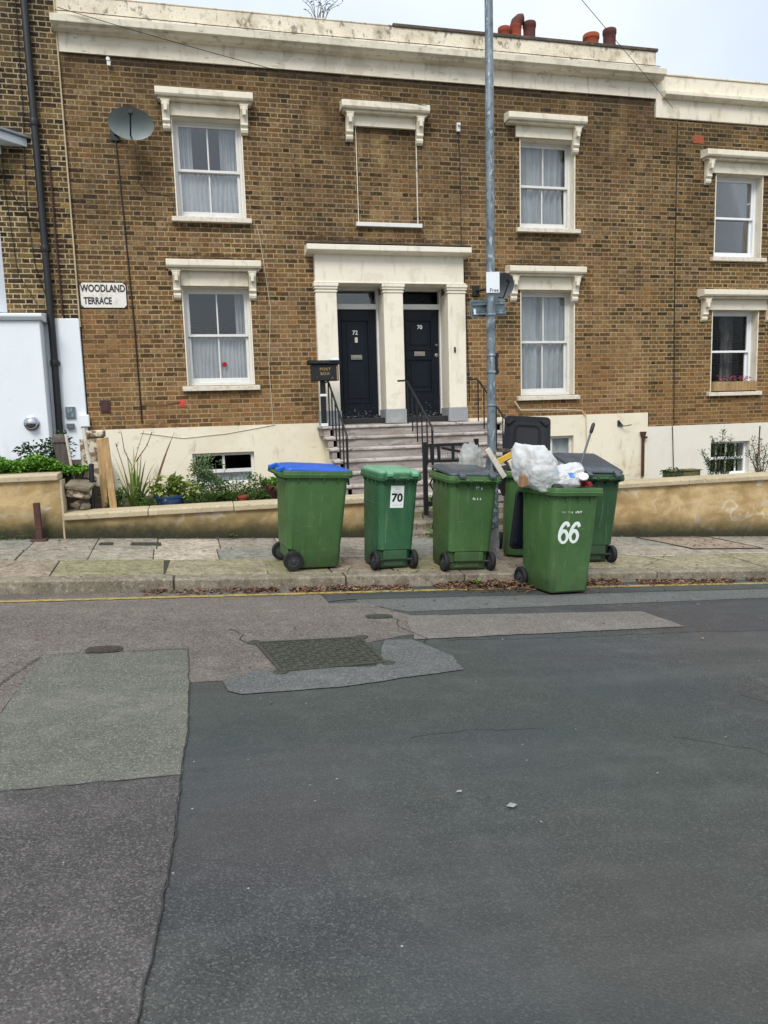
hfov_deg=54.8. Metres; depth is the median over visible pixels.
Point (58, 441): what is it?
garden pier
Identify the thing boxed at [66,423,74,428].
vent box
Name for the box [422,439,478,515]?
garden gate
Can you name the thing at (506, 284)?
satellite dish
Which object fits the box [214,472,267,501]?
bush
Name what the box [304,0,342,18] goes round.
roof weed
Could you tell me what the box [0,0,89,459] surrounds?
terraced house
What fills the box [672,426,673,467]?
cable
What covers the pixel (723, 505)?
garden wall
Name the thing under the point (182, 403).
red tag
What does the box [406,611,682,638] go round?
road pale patch
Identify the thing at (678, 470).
hedge clump
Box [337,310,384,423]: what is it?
front door
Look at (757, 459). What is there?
conifer shrub
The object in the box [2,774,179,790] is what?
road joint
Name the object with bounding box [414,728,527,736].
road crack
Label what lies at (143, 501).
bush
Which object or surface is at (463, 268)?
cable
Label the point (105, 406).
cover plate
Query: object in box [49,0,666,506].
terraced house
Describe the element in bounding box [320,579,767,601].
road edge line
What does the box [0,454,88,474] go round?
ground cover
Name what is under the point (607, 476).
wheelie bin
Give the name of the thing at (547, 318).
window
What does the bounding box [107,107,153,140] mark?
satellite dish
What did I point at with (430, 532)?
weed
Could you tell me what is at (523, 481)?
card scrap
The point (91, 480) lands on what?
pole
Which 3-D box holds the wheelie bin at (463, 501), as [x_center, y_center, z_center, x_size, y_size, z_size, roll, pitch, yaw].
[0.825,0.051,7.771,0.588,1.061,0.728,0,9,-16]
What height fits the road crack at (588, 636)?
0.320 m
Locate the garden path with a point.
(422, 522)
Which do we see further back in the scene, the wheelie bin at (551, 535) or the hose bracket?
the hose bracket
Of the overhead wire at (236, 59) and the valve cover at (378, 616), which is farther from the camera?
the overhead wire at (236, 59)
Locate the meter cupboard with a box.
[65,407,75,417]
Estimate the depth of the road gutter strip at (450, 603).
6.92 m
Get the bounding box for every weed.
[0,535,35,539]
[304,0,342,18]
[427,523,432,536]
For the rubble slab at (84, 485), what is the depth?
8.60 m
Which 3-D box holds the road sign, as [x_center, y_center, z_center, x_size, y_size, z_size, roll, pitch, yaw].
[1.137,-2.225,8.087,0.442,0.214,0.030,-5,8,-21]
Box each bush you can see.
[11,430,76,460]
[98,479,161,507]
[183,489,272,503]
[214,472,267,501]
[250,484,276,499]
[261,476,276,496]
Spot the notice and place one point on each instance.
(492, 282)
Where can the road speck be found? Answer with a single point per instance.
(510, 804)
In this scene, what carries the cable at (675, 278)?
on the terraced house at (720, 274)
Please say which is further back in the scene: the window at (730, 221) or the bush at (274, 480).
the window at (730, 221)
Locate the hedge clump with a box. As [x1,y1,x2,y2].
[659,467,683,476]
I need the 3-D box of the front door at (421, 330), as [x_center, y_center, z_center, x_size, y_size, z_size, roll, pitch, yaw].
[0.681,-2.588,13.118,0.910,1.960,0.520,-4,8,-13]
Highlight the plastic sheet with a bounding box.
[459,442,483,466]
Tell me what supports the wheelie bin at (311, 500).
on the pavement at (119, 556)
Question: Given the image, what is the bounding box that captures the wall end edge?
[59,479,67,538]
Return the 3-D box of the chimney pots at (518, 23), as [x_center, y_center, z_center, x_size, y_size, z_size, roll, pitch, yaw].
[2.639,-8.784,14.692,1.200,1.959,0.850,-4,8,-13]
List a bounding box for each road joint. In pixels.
[0,648,185,682]
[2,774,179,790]
[135,649,190,1023]
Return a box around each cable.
[0,170,39,230]
[1,145,38,306]
[15,0,44,293]
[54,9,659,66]
[115,141,142,422]
[135,143,173,215]
[144,424,274,437]
[256,224,272,419]
[458,135,469,400]
[514,401,586,441]
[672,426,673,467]
[673,124,677,425]
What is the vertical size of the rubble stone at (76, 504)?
0.114 m
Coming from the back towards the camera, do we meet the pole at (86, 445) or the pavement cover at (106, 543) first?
the pole at (86, 445)
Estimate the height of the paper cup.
0.140 m
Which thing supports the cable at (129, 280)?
attached to the terraced house at (353, 206)
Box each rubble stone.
[70,499,84,509]
[80,502,90,509]
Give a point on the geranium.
(172, 484)
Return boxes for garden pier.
[51,430,106,486]
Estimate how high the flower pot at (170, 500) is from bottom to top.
0.205 m
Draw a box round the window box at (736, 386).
[711,381,756,390]
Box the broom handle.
[580,423,594,463]
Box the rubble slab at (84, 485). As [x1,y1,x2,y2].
[64,479,94,491]
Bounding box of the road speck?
[456,790,516,806]
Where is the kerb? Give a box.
[0,566,767,594]
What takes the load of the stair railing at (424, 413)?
on the terraced house at (353, 206)
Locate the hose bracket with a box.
[617,420,631,425]
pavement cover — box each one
[99,542,113,544]
[130,542,160,546]
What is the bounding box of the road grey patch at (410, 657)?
[223,639,462,693]
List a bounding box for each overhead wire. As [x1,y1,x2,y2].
[57,7,424,105]
[582,0,672,107]
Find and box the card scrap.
[518,474,527,487]
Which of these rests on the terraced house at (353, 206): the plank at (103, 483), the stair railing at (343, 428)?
the stair railing at (343, 428)
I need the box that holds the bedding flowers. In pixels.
[713,375,753,381]
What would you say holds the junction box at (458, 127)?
attached to the terraced house at (353, 206)
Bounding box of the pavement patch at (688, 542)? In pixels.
[636,537,762,549]
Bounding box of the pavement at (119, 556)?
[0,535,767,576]
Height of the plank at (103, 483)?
0.982 m
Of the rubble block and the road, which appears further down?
the road
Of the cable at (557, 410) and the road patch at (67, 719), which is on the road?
the road patch at (67, 719)
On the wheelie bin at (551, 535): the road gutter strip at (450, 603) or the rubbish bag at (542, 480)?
the rubbish bag at (542, 480)
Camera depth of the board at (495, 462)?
8.11 m
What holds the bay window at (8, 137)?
in the terraced house at (26, 386)
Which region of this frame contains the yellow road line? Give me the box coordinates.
[0,582,767,601]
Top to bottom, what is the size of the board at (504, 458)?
0.198 m
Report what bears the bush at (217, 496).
on the garden ground at (98, 503)
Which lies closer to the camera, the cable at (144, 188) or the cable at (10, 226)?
the cable at (10, 226)
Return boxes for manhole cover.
[247,635,394,674]
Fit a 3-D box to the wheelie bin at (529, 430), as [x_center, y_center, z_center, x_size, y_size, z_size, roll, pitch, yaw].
[1.690,-0.331,8.807,0.600,1.589,1.164,3,8,7]
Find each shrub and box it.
[186,454,230,502]
[698,425,743,474]
[745,426,767,471]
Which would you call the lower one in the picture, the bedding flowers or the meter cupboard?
the meter cupboard
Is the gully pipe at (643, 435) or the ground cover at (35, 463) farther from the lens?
the gully pipe at (643, 435)
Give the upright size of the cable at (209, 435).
0.180 m
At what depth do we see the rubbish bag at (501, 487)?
8.43 m
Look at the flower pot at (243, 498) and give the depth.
9.24 m
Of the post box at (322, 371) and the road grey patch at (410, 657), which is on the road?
the road grey patch at (410, 657)
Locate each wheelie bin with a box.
[268,462,352,570]
[360,465,420,569]
[428,464,501,570]
[499,416,550,555]
[509,486,602,592]
[552,452,624,562]
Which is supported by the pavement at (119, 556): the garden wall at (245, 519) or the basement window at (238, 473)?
the garden wall at (245, 519)
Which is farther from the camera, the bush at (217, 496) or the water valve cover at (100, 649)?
the bush at (217, 496)
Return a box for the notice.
[486,272,499,292]
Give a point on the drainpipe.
(45, 248)
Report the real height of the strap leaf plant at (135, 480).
0.888 m
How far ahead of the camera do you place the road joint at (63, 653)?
4.74 m
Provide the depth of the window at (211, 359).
12.29 m
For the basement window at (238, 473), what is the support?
in the terraced house at (353, 206)
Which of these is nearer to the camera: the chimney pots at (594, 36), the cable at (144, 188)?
the cable at (144, 188)
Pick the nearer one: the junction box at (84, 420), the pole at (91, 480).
the pole at (91, 480)
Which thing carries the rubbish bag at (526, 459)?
on the wheelie bin at (551, 535)
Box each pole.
[82,428,90,465]
[89,463,94,508]
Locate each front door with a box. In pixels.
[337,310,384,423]
[403,310,447,421]
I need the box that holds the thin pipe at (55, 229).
[46,145,63,315]
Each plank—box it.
[96,439,107,507]
[101,437,116,507]
[496,448,510,451]
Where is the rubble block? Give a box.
[66,489,91,498]
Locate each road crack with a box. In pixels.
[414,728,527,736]
[456,630,746,639]
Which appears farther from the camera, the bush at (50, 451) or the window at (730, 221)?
the window at (730, 221)
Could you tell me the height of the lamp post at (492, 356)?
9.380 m
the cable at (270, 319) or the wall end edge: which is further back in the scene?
the cable at (270, 319)
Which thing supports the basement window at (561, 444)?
in the terraced house at (353, 206)
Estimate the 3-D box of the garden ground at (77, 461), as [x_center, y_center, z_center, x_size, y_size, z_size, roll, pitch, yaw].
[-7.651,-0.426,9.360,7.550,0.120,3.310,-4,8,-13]
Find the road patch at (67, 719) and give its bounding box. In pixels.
[0,649,188,791]
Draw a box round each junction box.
[79,415,89,426]
[456,122,460,131]
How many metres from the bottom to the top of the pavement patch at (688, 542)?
0.132 m
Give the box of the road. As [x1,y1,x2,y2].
[0,590,767,1023]
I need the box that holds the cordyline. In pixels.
[149,429,207,506]
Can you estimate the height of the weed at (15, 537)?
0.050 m
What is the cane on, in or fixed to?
on the garden ground at (77, 461)
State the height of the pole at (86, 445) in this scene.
0.584 m
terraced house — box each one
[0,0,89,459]
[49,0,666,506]
[647,74,767,477]
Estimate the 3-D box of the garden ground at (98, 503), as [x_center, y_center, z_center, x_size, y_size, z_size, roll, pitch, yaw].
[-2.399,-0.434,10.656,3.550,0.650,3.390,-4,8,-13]
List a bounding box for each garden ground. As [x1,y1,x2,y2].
[2,459,80,478]
[63,474,250,509]
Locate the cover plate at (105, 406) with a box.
[100,400,110,412]
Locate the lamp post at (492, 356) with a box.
[484,0,499,559]
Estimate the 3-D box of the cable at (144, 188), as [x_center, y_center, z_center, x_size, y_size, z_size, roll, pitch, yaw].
[-3.549,-5.153,11.517,0.528,1.052,0.044,-4,8,-13]
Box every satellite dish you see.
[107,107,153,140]
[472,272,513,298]
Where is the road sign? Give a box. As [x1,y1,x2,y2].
[470,299,505,317]
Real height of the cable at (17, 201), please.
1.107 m
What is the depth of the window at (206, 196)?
11.93 m
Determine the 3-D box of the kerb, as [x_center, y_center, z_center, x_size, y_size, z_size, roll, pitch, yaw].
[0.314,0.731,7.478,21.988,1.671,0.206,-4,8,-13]
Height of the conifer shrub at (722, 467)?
1.085 m
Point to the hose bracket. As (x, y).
(619, 423)
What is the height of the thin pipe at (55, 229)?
2.490 m
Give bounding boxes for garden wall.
[0,471,63,538]
[63,494,363,539]
[612,472,767,536]
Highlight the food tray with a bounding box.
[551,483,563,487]
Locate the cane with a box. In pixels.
[64,434,74,478]
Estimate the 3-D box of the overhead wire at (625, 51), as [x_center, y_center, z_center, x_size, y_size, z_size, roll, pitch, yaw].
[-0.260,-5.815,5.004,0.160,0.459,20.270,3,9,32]
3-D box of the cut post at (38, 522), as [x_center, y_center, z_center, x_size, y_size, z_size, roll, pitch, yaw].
[-3.867,0.126,8.283,0.170,0.460,0.140,-4,8,-13]
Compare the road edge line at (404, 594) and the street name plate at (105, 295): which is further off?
the street name plate at (105, 295)
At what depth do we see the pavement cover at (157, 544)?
8.29 m
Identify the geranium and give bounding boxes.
[147,472,202,500]
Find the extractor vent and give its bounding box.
[24,416,39,430]
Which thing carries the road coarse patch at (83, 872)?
on the road
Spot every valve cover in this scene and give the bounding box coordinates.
[85,645,122,653]
[365,614,392,618]
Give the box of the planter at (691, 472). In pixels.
[661,468,701,477]
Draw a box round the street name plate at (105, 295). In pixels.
[79,282,127,308]
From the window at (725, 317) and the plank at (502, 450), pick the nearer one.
the plank at (502, 450)
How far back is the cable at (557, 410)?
13.55 m
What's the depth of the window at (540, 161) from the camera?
13.31 m
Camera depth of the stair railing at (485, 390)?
12.39 m
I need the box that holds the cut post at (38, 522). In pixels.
[30,502,48,542]
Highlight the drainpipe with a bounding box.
[20,0,63,434]
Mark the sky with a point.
(726, 39)
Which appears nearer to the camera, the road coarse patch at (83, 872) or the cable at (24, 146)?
the road coarse patch at (83, 872)
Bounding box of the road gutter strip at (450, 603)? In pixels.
[356,589,767,611]
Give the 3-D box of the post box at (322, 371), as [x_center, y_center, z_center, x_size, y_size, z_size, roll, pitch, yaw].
[-0.953,-1.909,11.942,0.510,1.055,0.270,-4,8,-13]
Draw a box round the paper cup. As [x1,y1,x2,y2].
[579,473,588,486]
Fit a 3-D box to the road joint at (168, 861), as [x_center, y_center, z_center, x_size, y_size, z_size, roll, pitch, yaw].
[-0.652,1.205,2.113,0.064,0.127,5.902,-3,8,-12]
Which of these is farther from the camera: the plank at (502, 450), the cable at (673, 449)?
the cable at (673, 449)
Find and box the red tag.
[179,400,185,406]
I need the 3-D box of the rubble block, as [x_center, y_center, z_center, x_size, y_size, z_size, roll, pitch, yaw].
[-3.571,-0.239,8.694,0.272,0.172,0.243,-4,8,-13]
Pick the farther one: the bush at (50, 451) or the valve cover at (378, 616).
the bush at (50, 451)
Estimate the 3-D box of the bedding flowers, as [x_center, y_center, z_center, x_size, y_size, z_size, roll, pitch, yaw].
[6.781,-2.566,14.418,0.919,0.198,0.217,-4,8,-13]
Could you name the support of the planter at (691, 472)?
on the right garden ground
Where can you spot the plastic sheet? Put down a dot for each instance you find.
(470, 452)
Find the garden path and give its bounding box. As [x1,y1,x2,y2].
[413,502,502,535]
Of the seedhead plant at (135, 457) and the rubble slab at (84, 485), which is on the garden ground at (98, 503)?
the seedhead plant at (135, 457)
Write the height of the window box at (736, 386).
0.178 m
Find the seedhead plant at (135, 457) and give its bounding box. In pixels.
[115,429,151,495]
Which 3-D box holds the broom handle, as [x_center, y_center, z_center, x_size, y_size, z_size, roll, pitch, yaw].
[2.002,-0.471,7.563,0.393,0.868,0.037,-6,8,-29]
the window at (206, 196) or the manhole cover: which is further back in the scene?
the window at (206, 196)
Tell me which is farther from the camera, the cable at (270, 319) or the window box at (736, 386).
the window box at (736, 386)
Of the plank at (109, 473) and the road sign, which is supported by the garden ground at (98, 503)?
the plank at (109, 473)
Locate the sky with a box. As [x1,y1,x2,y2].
[138,0,767,204]
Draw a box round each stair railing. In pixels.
[325,381,349,484]
[397,380,433,464]
[468,378,504,455]
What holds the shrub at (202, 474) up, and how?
on the garden ground at (98, 503)
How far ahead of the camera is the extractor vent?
11.08 m
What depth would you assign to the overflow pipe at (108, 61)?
11.12 m
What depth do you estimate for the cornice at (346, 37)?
11.68 m
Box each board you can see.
[485,447,506,478]
[497,452,511,463]
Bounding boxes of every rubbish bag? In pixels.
[498,464,511,496]
[511,443,557,487]
[528,468,559,491]
[556,462,583,487]
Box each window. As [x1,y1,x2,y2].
[0,126,31,312]
[170,116,251,223]
[181,287,259,391]
[192,451,254,484]
[516,138,580,233]
[517,290,579,400]
[550,435,570,464]
[706,310,761,395]
[710,174,766,262]
[711,441,745,473]
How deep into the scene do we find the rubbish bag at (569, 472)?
7.14 m
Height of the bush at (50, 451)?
0.542 m
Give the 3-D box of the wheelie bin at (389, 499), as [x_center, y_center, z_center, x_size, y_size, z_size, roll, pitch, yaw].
[0.056,0.046,7.676,0.483,1.034,0.637,-1,9,-22]
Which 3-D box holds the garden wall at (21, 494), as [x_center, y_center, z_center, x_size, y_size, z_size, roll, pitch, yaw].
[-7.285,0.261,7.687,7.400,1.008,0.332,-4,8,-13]
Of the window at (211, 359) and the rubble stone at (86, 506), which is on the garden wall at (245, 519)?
the rubble stone at (86, 506)
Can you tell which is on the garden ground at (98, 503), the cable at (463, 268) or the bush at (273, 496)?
the bush at (273, 496)
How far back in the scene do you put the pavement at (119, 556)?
8.03 m
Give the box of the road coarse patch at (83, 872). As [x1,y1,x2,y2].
[0,775,179,1023]
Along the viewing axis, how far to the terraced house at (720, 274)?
14.05 m
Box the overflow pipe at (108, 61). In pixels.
[106,56,110,66]
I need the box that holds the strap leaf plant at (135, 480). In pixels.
[115,446,155,506]
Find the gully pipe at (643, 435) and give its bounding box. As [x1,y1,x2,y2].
[640,432,647,476]
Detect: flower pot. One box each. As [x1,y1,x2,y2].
[154,494,185,504]
[237,495,247,500]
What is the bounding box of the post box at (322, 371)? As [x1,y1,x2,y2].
[307,360,340,426]

